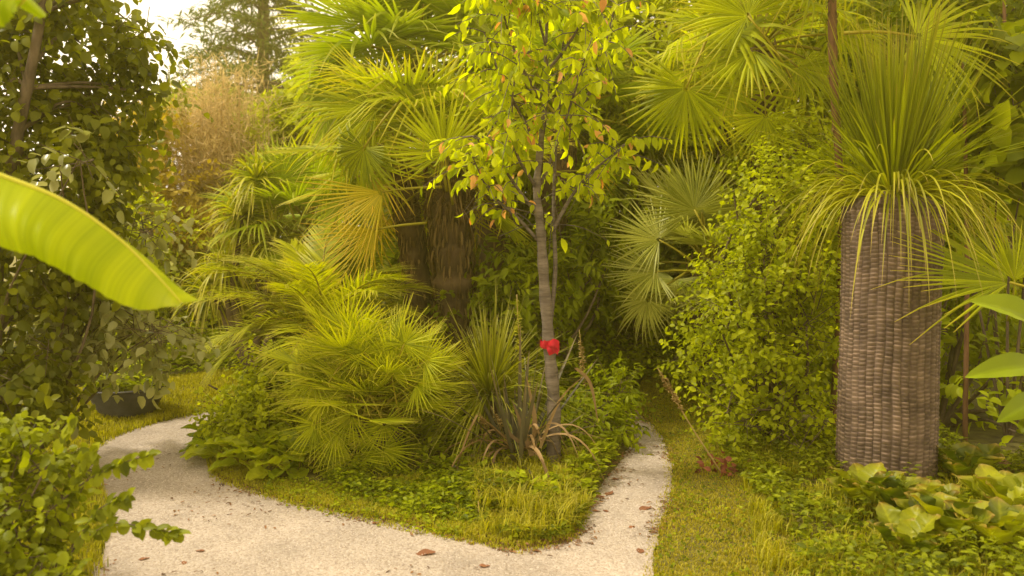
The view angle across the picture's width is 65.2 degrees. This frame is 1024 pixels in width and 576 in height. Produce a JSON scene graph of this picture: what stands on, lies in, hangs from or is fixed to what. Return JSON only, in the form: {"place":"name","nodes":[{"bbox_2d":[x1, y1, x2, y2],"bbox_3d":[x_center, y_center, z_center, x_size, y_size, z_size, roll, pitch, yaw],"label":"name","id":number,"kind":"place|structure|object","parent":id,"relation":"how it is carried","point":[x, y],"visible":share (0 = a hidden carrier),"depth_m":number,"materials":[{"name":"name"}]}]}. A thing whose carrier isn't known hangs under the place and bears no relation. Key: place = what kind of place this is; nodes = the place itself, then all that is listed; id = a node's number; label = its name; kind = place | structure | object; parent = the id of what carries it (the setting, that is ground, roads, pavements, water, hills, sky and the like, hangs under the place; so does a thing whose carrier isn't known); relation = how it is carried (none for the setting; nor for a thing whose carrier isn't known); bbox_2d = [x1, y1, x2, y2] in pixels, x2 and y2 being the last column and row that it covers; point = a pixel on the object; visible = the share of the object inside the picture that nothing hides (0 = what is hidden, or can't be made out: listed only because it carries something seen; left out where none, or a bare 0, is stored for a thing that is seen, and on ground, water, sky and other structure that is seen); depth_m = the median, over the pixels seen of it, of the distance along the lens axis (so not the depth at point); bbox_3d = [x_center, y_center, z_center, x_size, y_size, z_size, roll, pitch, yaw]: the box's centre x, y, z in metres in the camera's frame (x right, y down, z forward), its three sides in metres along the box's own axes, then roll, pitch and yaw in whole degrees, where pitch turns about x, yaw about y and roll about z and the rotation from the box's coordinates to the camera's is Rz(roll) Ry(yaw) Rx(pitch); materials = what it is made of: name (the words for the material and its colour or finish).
{"place":"outdoors","nodes":[
{"label":"outdoors","id":0,"kind":"place"},
{"bbox_2d":[89,411,674,575],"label":"gravel path","id":1,"kind":"structure","parent":0,"point":[147,438],"depth_m":4.04,"materials":[{"name":"beige gravel"}]},
{"bbox_2d":[87,407,691,575],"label":"leaf litter","id":2,"kind":"object","parent":1,"relation":"on","point":[580,530],"visible":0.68,"depth_m":4.31,"materials":[{"name":"brown plant"}]},
{"bbox_2d":[416,549,434,555],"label":"fallen leaf","id":3,"kind":"object","parent":1,"relation":"on","point":[424,551],"visible":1,"depth_m":3.83,"materials":[{"name":"brown plant"}]},
{"bbox_2d":[639,506,650,509],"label":"fallen leaf","id":4,"kind":"object","parent":1,"relation":"on","point":[643,507],"visible":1,"depth_m":4.46,"materials":[{"name":"brown plant"}]},
{"bbox_2d":[206,456,599,553],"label":"lawn grass","id":5,"kind":"structure","parent":0,"point":[236,474],"depth_m":4.42,"materials":[{"name":"green plant"}]},
{"bbox_2d":[1,0,1006,226],"label":"sky","id":6,"kind":"structure","parent":0,"point":[163,8],"materials":[{"name":"white"}]},
{"bbox_2d":[3,256,1023,575],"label":"ground","id":7,"kind":"structure","parent":0,"point":[977,434],"depth_m":5.17,"materials":[{"name":"green plant"}]},
{"bbox_2d":[2,478,108,575],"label":"lawn grass","id":8,"kind":"structure","parent":7,"relation":"on","point":[94,549],"depth_m":3.86,"materials":[{"name":"green plant"}]},
{"bbox_2d":[0,410,191,575],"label":"leafy bush","id":9,"kind":"object","parent":7,"relation":"on","point":[54,525],"visible":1,"depth_m":3.05,"materials":[{"name":"green plant"}]},
{"bbox_2d":[0,0,198,309],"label":"banana plant","id":10,"kind":"object","parent":7,"relation":"on","point":[75,242],"visible":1,"depth_m":2.11,"materials":[{"name":"green plant"}]},
{"bbox_2d":[0,0,213,472],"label":"broadleaf tree","id":11,"kind":"object","parent":7,"relation":"on","point":[28,40],"visible":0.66,"depth_m":4.94,"materials":[{"name":"green plant"}]},
{"bbox_2d":[0,110,220,448],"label":"pale leaf shrub","id":12,"kind":"object","parent":7,"relation":"on","point":[104,351],"visible":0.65,"depth_m":5.40,"materials":[{"name":"green plant"}]},
{"bbox_2d":[83,383,165,417],"bbox_3d":[-3.278,0.946,6.819,0.664,0.240,0.664,0,3,0],"label":"plant pot","id":13,"kind":"object","parent":7,"relation":"on","point":[128,406],"visible":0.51,"depth_m":6.59,"materials":[{"name":"grey stone"}]},
{"bbox_2d":[82,357,167,391],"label":"potted plant","id":14,"kind":"object","parent":13,"relation":"on","point":[127,385],"visible":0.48,"depth_m":6.66,"materials":[{"name":"green plant"}]},
{"bbox_2d":[13,366,244,468],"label":"verge grass","id":15,"kind":"structure","parent":7,"relation":"on","point":[108,428],"depth_m":6.97,"materials":[{"name":"green plant"}]},
{"bbox_2d":[29,172,244,363],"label":"broadleaf tree","id":16,"kind":"object","parent":7,"relation":"on","point":[159,314],"visible":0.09,"depth_m":9.50,"materials":[{"name":"green plant"}]},
{"bbox_2d":[57,93,227,286],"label":"broadleaf tree","id":17,"kind":"object","parent":7,"relation":"on","point":[163,176],"visible":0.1,"depth_m":11.41,"materials":[{"name":"green plant"}]},
{"bbox_2d":[27,314,263,383],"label":"ground cover","id":18,"kind":"object","parent":7,"relation":"on","point":[179,359],"visible":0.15,"depth_m":8.65,"materials":[{"name":"green plant"}]},
{"bbox_2d":[2,243,300,359],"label":"broadleaf tree","id":19,"kind":"object","parent":7,"relation":"on","point":[187,260],"visible":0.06,"depth_m":10.54,"materials":[{"name":"green plant"}]},
{"bbox_2d":[132,80,204,162],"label":"broadleaf tree","id":20,"kind":"object","parent":7,"relation":"on","point":[170,97],"visible":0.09,"depth_m":18.36,"materials":[{"name":"green plant"}]},
{"bbox_2d":[179,417,232,459],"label":"acanthus plant","id":21,"kind":"object","parent":7,"relation":"on","point":[190,446],"visible":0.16,"depth_m":5.53,"materials":[{"name":"green plant"}]},
{"bbox_2d":[161,185,253,302],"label":"bamboo clump","id":22,"kind":"object","parent":7,"relation":"on","point":[200,220],"visible":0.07,"depth_m":11.13,"materials":[{"name":"green plant"}]},
{"bbox_2d":[154,43,301,312],"bbox_3d":[-4.555,-1.580,12.468,2.665,4.440,2.258,0,3,0],"label":"bamboo clump","id":23,"kind":"object","parent":7,"relation":"on","point":[212,143],"visible":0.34,"depth_m":12.09,"materials":[{"name":"beige plant"}]},
{"bbox_2d":[180,427,289,470],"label":"acanthus plant","id":24,"kind":"object","parent":7,"relation":"on","point":[214,451],"visible":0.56,"depth_m":5.28,"materials":[{"name":"green plant"}]},
{"bbox_2d":[171,41,311,149],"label":"broadleaf tree","id":25,"kind":"object","parent":7,"relation":"on","point":[277,83],"visible":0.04,"depth_m":17.84,"materials":[{"name":"yellow plant"}]},
{"bbox_2d":[153,0,337,111],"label":"conifer tree","id":26,"kind":"object","parent":7,"relation":"on","point":[260,24],"visible":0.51,"depth_m":21.01,"materials":[{"name":"green plant"}]},
{"bbox_2d":[164,141,341,373],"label":"cabbage tree","id":27,"kind":"object","parent":7,"relation":"on","point":[210,281],"visible":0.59,"depth_m":8.10,"materials":[{"name":"green plant"}]},
{"bbox_2d":[207,429,312,471],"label":"acanthus plant","id":28,"kind":"object","parent":7,"relation":"on","point":[248,452],"visible":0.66,"depth_m":5.12,"materials":[{"name":"green plant"}]},
{"bbox_2d":[188,328,369,466],"bbox_3d":[-1.695,0.826,5.788,1.306,1.051,1.296,0,3,0],"label":"leafy shrub","id":29,"kind":"object","parent":7,"relation":"on","point":[251,399],"visible":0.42,"depth_m":5.61,"materials":[{"name":"green plant"}]},
{"bbox_2d":[244,430,346,481],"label":"acanthus plant","id":30,"kind":"object","parent":7,"relation":"on","point":[258,470],"visible":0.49,"depth_m":5.03,"materials":[{"name":"green plant"}]},
{"bbox_2d":[194,130,399,339],"bbox_3d":[-2.221,-0.319,8.612,2.214,2.635,2.337,2,4,33],"label":"windmill palm","id":31,"kind":"object","parent":7,"relation":"on","point":[280,194],"visible":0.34,"depth_m":8.10,"materials":[{"name":"green plant"}]},
{"bbox_2d":[215,53,382,247],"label":"broadleaf tree","id":32,"kind":"object","parent":7,"relation":"on","point":[288,129],"visible":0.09,"depth_m":12.56,"materials":[{"name":"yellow plant"}]},
{"bbox_2d":[187,223,443,386],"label":"feather palm","id":33,"kind":"object","parent":7,"relation":"on","point":[308,276],"visible":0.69,"depth_m":6.23,"materials":[{"name":"green plant"}]},
{"bbox_2d":[249,62,463,312],"bbox_3d":[-2.605,-1.460,13.994,5.578,4.998,3.954,0,3,0],"label":"broadleaf tree","id":34,"kind":"object","parent":7,"relation":"on","point":[289,233],"visible":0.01,"depth_m":13.01,"materials":[{"name":"green plant"}]},
{"bbox_2d":[243,280,479,477],"bbox_3d":[-0.979,0.620,5.279,1.571,1.368,1.518,0,3,0],"label":"dwarf fan palm","id":35,"kind":"object","parent":7,"relation":"on","point":[369,357],"visible":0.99,"depth_m":5.01,"materials":[{"name":"green plant"}]},
{"bbox_2d":[262,466,480,537],"bbox_3d":[-0.855,1.189,4.494,1.392,0.095,1.040,0,3,0],"label":"clover","id":36,"kind":"object","parent":7,"relation":"on","point":[409,511],"visible":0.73,"depth_m":4.51,"materials":[{"name":"green plant"}]},
{"bbox_2d":[260,41,532,346],"bbox_3d":[-0.978,-0.610,7.332,2.446,3.285,2.308,0,3,0],"label":"windmill palm","id":37,"kind":"object","parent":7,"relation":"on","point":[413,252],"visible":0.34,"depth_m":7.11,"materials":[{"name":"green plant"}]},
{"bbox_2d":[319,455,487,523],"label":"ground cover","id":38,"kind":"object","parent":7,"relation":"on","point":[340,473],"visible":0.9,"depth_m":4.63,"materials":[{"name":"green plant"}]},
{"bbox_2d":[267,0,553,337],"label":"windmill palm","id":39,"kind":"object","parent":7,"relation":"on","point":[407,26],"visible":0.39,"depth_m":8.54,"materials":[{"name":"green plant"}]},
{"bbox_2d":[241,371,626,501],"bbox_3d":[-0.634,0.959,6.154,3.178,0.348,3.534,0,3,0],"label":"ground cover","id":40,"kind":"object","parent":7,"relation":"on","point":[600,443],"visible":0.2,"depth_m":5.21,"materials":[{"name":"green plant"}]},
{"bbox_2d":[293,46,577,405],"bbox_3d":[-0.629,-0.495,7.155,2.505,3.199,2.346,0,3,0],"label":"windmill palm","id":41,"kind":"object","parent":7,"relation":"on","point":[451,253],"visible":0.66,"depth_m":6.55,"materials":[{"name":"green plant"}]},
{"bbox_2d":[274,100,653,351],"bbox_3d":[-0.658,-0.784,11.030,5.303,4.062,3.534,0,3,0],"label":"broadleaf tree","id":42,"kind":"object","parent":7,"relation":"on","point":[522,206],"visible":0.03,"depth_m":10.30,"materials":[{"name":"green plant"}]},
{"bbox_2d":[478,412,490,449],"bbox_3d":[-0.179,0.980,5.264,0.094,0.333,0.076,0,3,0],"label":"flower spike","id":43,"kind":"object","parent":7,"relation":"on","point":[485,424],"visible":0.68,"depth_m":5.25,"materials":[{"name":"brown plant"}]},
{"bbox_2d":[491,406,505,434],"bbox_3d":[-0.042,0.973,5.361,0.202,0.363,0.075,0,3,0],"label":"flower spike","id":44,"kind":"object","parent":7,"relation":"on","point":[499,424],"visible":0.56,"depth_m":5.35,"materials":[{"name":"brown plant"}]},
{"bbox_2d":[404,280,610,468],"bbox_3d":[-0.124,0.669,5.556,1.677,1.523,1.707,0,3,0],"label":"spiky yucca","id":45,"kind":"object","parent":7,"relation":"on","point":[482,365],"visible":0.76,"depth_m":5.48,"materials":[{"name":"green plant"}]},
{"bbox_2d":[425,322,604,511],"bbox_3d":[0.014,0.927,5.084,1.452,1.386,1.299,-3,4,-37],"label":"flax plant","id":46,"kind":"object","parent":7,"relation":"on","point":[523,436],"visible":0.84,"depth_m":5.06,"materials":[{"name":"green plant"}]},
{"bbox_2d":[514,294,524,420],"bbox_3d":[0.050,0.584,5.747,0.082,1.078,0.085,3,5,45],"label":"flower spike","id":47,"kind":"object","parent":7,"relation":"on","point":[518,332],"visible":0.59,"depth_m":5.72,"materials":[{"name":"green plant"}]},
{"bbox_2d":[449,438,615,542],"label":"long grass","id":48,"kind":"structure","parent":7,"relation":"on","point":[521,499],"depth_m":4.34,"materials":[{"name":"green plant"}]},
{"bbox_2d":[450,445,621,540],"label":"ground cover","id":49,"kind":"object","parent":7,"relation":"on","point":[550,532],"visible":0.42,"depth_m":4.46,"materials":[{"name":"green plant"}]},
{"bbox_2d":[420,0,671,462],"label":"young tree","id":50,"kind":"object","parent":7,"relation":"on","point":[584,60],"visible":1,"depth_m":4.96,"materials":[{"name":"green plant"}]},
{"bbox_2d":[540,338,558,354],"bbox_3d":[0.233,0.373,5.126,0.104,0.109,0.145,-2,4,-26],"label":"ribbon","id":51,"kind":"object","parent":50,"relation":"attached to","point":[551,346],"visible":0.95,"depth_m":5.09,"materials":[{"name":"red fabric"}]},
{"bbox_2d":[454,172,660,410],"bbox_3d":[0.491,0.038,7.339,1.409,2.416,2.519,3,4,36],"label":"laurel shrub","id":52,"kind":"object","parent":7,"relation":"on","point":[517,275],"visible":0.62,"depth_m":7.07,"materials":[{"name":"green plant"}]},
{"bbox_2d":[419,0,700,233],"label":"broadleaf tree","id":53,"kind":"object","parent":7,"relation":"on","point":[637,2],"visible":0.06,"depth_m":9.61,"materials":[{"name":"green plant"}]},
{"bbox_2d":[444,0,708,373],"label":"windmill palm","id":54,"kind":"object","parent":7,"relation":"on","point":[573,151],"visible":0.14,"depth_m":8.27,"materials":[{"name":"green plant"}]},
{"bbox_2d":[578,330,587,396],"bbox_3d":[0.571,0.726,6.179,0.134,0.820,0.076,0,3,0],"label":"flower spike","id":55,"kind":"object","parent":7,"relation":"on","point":[581,352],"visible":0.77,"depth_m":6.17,"materials":[{"name":"plant"}]},
{"bbox_2d":[439,0,745,254],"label":"broadleaf tree","id":56,"kind":"object","parent":7,"relation":"on","point":[646,23],"depth_m":13.46,"materials":[{"name":"green plant"}]},
{"bbox_2d":[537,349,660,457],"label":"laurel shrub","id":57,"kind":"object","parent":7,"relation":"on","point":[605,414],"visible":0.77,"depth_m":5.81,"materials":[{"name":"green plant"}]},
{"bbox_2d":[509,0,750,349],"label":"broadleaf tree","id":58,"kind":"object","parent":7,"relation":"on","point":[670,254],"visible":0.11,"depth_m":9.77,"materials":[{"name":"green plant"}]},
{"bbox_2d":[672,350,689,372],"bbox_3d":[1.915,0.841,8.660,0.338,0.356,0.273,0,3,0],"label":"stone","id":59,"kind":"object","parent":7,"relation":"on","point":[677,357],"visible":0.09,"depth_m":8.61,"materials":[{"name":"grey stone"}]},
{"bbox_2d":[558,321,804,420],"bbox_3d":[1.882,0.679,8.747,2.566,0.568,5.070,1,4,21],"label":"ground cover","id":60,"kind":"object","parent":7,"relation":"on","point":[639,355],"visible":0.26,"depth_m":8.41,"materials":[{"name":"green plant"}]},
{"bbox_2d":[577,265,785,345],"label":"broadleaf tree","id":61,"kind":"object","parent":7,"relation":"on","point":[613,337],"visible":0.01,"depth_m":10.78,"materials":[{"name":"green plant"}]},
{"bbox_2d":[657,368,720,472],"bbox_3d":[1.133,0.852,5.054,0.436,0.700,0.064,0,3,0],"label":"flower spike","id":62,"kind":"object","parent":7,"relation":"on","point":[674,395],"visible":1,"depth_m":5.04,"materials":[{"name":"plant"}]},
{"bbox_2d":[602,149,810,391],"bbox_3d":[1.820,-0.076,7.522,2.110,2.378,2.041,0,3,0],"label":"fan palm","id":63,"kind":"object","parent":7,"relation":"on","point":[682,203],"visible":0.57,"depth_m":7.00,"materials":[{"name":"green plant"}]},
{"bbox_2d":[550,0,880,345],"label":"broadleaf tree","id":64,"kind":"object","parent":7,"relation":"on","point":[667,29],"visible":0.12,"depth_m":8.99,"materials":[{"name":"green plant"}]},
{"bbox_2d":[695,449,747,476],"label":"red leaved plant","id":65,"kind":"object","parent":7,"relation":"on","point":[726,460],"visible":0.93,"depth_m":5.06,"materials":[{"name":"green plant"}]},
{"bbox_2d":[648,86,864,457],"bbox_3d":[2.034,-0.047,5.845,1.904,2.950,1.930,0,3,0],"label":"vine thicket","id":66,"kind":"object","parent":7,"relation":"on","point":[759,392],"visible":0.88,"depth_m":5.69,"materials":[{"name":"green plant"}]},
{"bbox_2d":[620,0,898,371],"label":"fan palm","id":67,"kind":"object","parent":7,"relation":"on","point":[755,63],"visible":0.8,"depth_m":6.36,"materials":[{"name":"green plant"}]},
{"bbox_2d":[654,62,1023,360],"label":"broadleaf tree","id":68,"kind":"object","parent":7,"relation":"on","point":[974,343],"visible":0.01,"depth_m":9.89,"materials":[{"name":"green plant"}]},
{"bbox_2d":[722,420,1023,575],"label":"ground cover","id":69,"kind":"object","parent":7,"relation":"on","point":[913,563],"visible":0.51,"depth_m":3.98,"materials":[{"name":"green plant"}]},
{"bbox_2d":[826,462,921,516],"bbox_3d":[1.882,1.076,4.214,0.457,0.278,0.364,3,5,42],"label":"bergenia","id":70,"kind":"object","parent":7,"relation":"on","point":[860,475],"visible":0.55,"depth_m":4.24,"materials":[{"name":"green plant"}]},
{"bbox_2d":[733,3,1015,236],"bbox_3d":[6.647,-2.729,13.309,7.713,7.460,4.926,0,3,0],"label":"broadleaf tree","id":71,"kind":"object","parent":7,"relation":"on","point":[828,104],"depth_m":12.50,"materials":[{"name":"green plant"}]},
{"bbox_2d":[736,438,1023,575],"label":"bank grass","id":72,"kind":"structure","parent":7,"relation":"on","point":[763,540],"depth_m":3.88,"materials":[{"name":"green plant"}]},
{"bbox_2d":[738,0,1022,426],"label":"fan palm","id":73,"kind":"object","parent":7,"relation":"on","point":[832,6],"visible":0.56,"depth_m":5.18,"materials":[{"name":"green plant"}]},
{"bbox_2d":[751,0,1023,479],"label":"grass tree","id":74,"kind":"object","parent":7,"relation":"on","point":[888,399],"visible":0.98,"depth_m":4.54,"materials":[{"name":"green plant"}]},
{"bbox_2d":[764,0,1023,364],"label":"broadleaf tree","id":75,"kind":"object","parent":7,"relation":"on","point":[1014,10],"visible":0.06,"depth_m":7.95,"materials":[{"name":"green plant"}]},
{"bbox_2d":[779,155,1023,446],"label":"vine thicket","id":76,"kind":"object","parent":7,"relation":"on","point":[951,387],"visible":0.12,"depth_m":6.17,"materials":[{"name":"green plant"}]},
{"bbox_2d":[853,471,959,511],"bbox_3d":[1.962,1.083,4.030,0.535,0.272,0.390,-2,4,-31],"label":"bergenia","id":77,"kind":"object","parent":7,"relation":"on","point":[890,494],"visible":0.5,"depth_m":4.03,"materials":[{"name":"green plant"}]},
{"bbox_2d":[866,502,960,559],"bbox_3d":[1.792,1.122,3.555,0.360,0.224,0.356,2,4,33],"label":"bergenia","id":78,"kind":"object","parent":7,"relation":"on","point":[904,527],"visible":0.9,"depth_m":3.60,"materials":[{"name":"green plant"}]},
{"bbox_2d":[865,0,1023,441],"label":"sapling","id":79,"kind":"object","parent":7,"relation":"on","point":[967,16],"visible":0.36,"depth_m":5.58,"materials":[{"name":"green plant"}]},
{"bbox_2d":[873,213,1023,343],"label":"fan palm","id":80,"kind":"object","parent":7,"relation":"on","point":[973,282],"visible":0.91,"depth_m":4.30,"materials":[{"name":"green plant"}]},
{"bbox_2d":[893,483,1018,547],"bbox_3d":[2.040,1.082,3.689,0.411,0.298,0.536,-3,4,-38],"label":"bergenia","id":81,"kind":"object","parent":7,"relation":"on","point":[931,502],"visible":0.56,"depth_m":3.64,"materials":[{"name":"green plant"}]},
{"bbox_2d":[936,441,1004,484],"bbox_3d":[2.657,1.036,4.665,0.510,0.265,0.466,0,3,0],"label":"bergenia","id":82,"kind":"object","parent":7,"relation":"on","point":[990,454],"visible":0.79,"depth_m":4.67,"materials":[{"name":"green plant"}]},
{"bbox_2d":[930,1,1023,442],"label":"leaf vine","id":83,"kind":"object","parent":7,"relation":"on","point":[1011,170],"visible":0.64,"depth_m":5.47,"materials":[{"name":"green plant"}]},
{"bbox_2d":[943,497,1023,559],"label":"bergenia","id":84,"kind":"object","parent":7,"relation":"on","point":[1007,532],"visible":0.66,"depth_m":3.54,"materials":[{"name":"green plant"}]},
{"bbox_2d":[951,464,1023,505],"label":"bergenia","id":85,"kind":"object","parent":7,"relation":"on","point":[985,482],"visible":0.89,"depth_m":4.12,"materials":[{"name":"green plant"}]},
{"bbox_2d":[965,294,1023,421],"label":"canna plant","id":86,"kind":"object","parent":7,"relation":"on","point":[1010,364],"visible":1,"depth_m":4.01,"materials":[{"name":"green plant"}]},
{"bbox_2d":[999,456,1010,468],"bbox_3d":[3.023,1.090,4.978,0.182,0.120,0.125,0,3,0],"label":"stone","id":87,"kind":"object","parent":7,"relation":"on","point":[1005,463],"visible":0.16,"depth_m":4.93,"materials":[{"name":"stone"}]},
{"bbox_2d":[1002,0,1008,385],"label":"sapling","id":88,"kind":"object","parent":7,"relation":"on","point":[1004,20],"visible":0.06,"depth_m":6.47,"materials":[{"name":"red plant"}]},
{"bbox_2d":[636,365,827,575],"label":"lawn grass","id":89,"kind":"structure","parent":0,"point":[643,385],"depth_m":4.44,"materials":[{"name":"green plant"}]}
]}

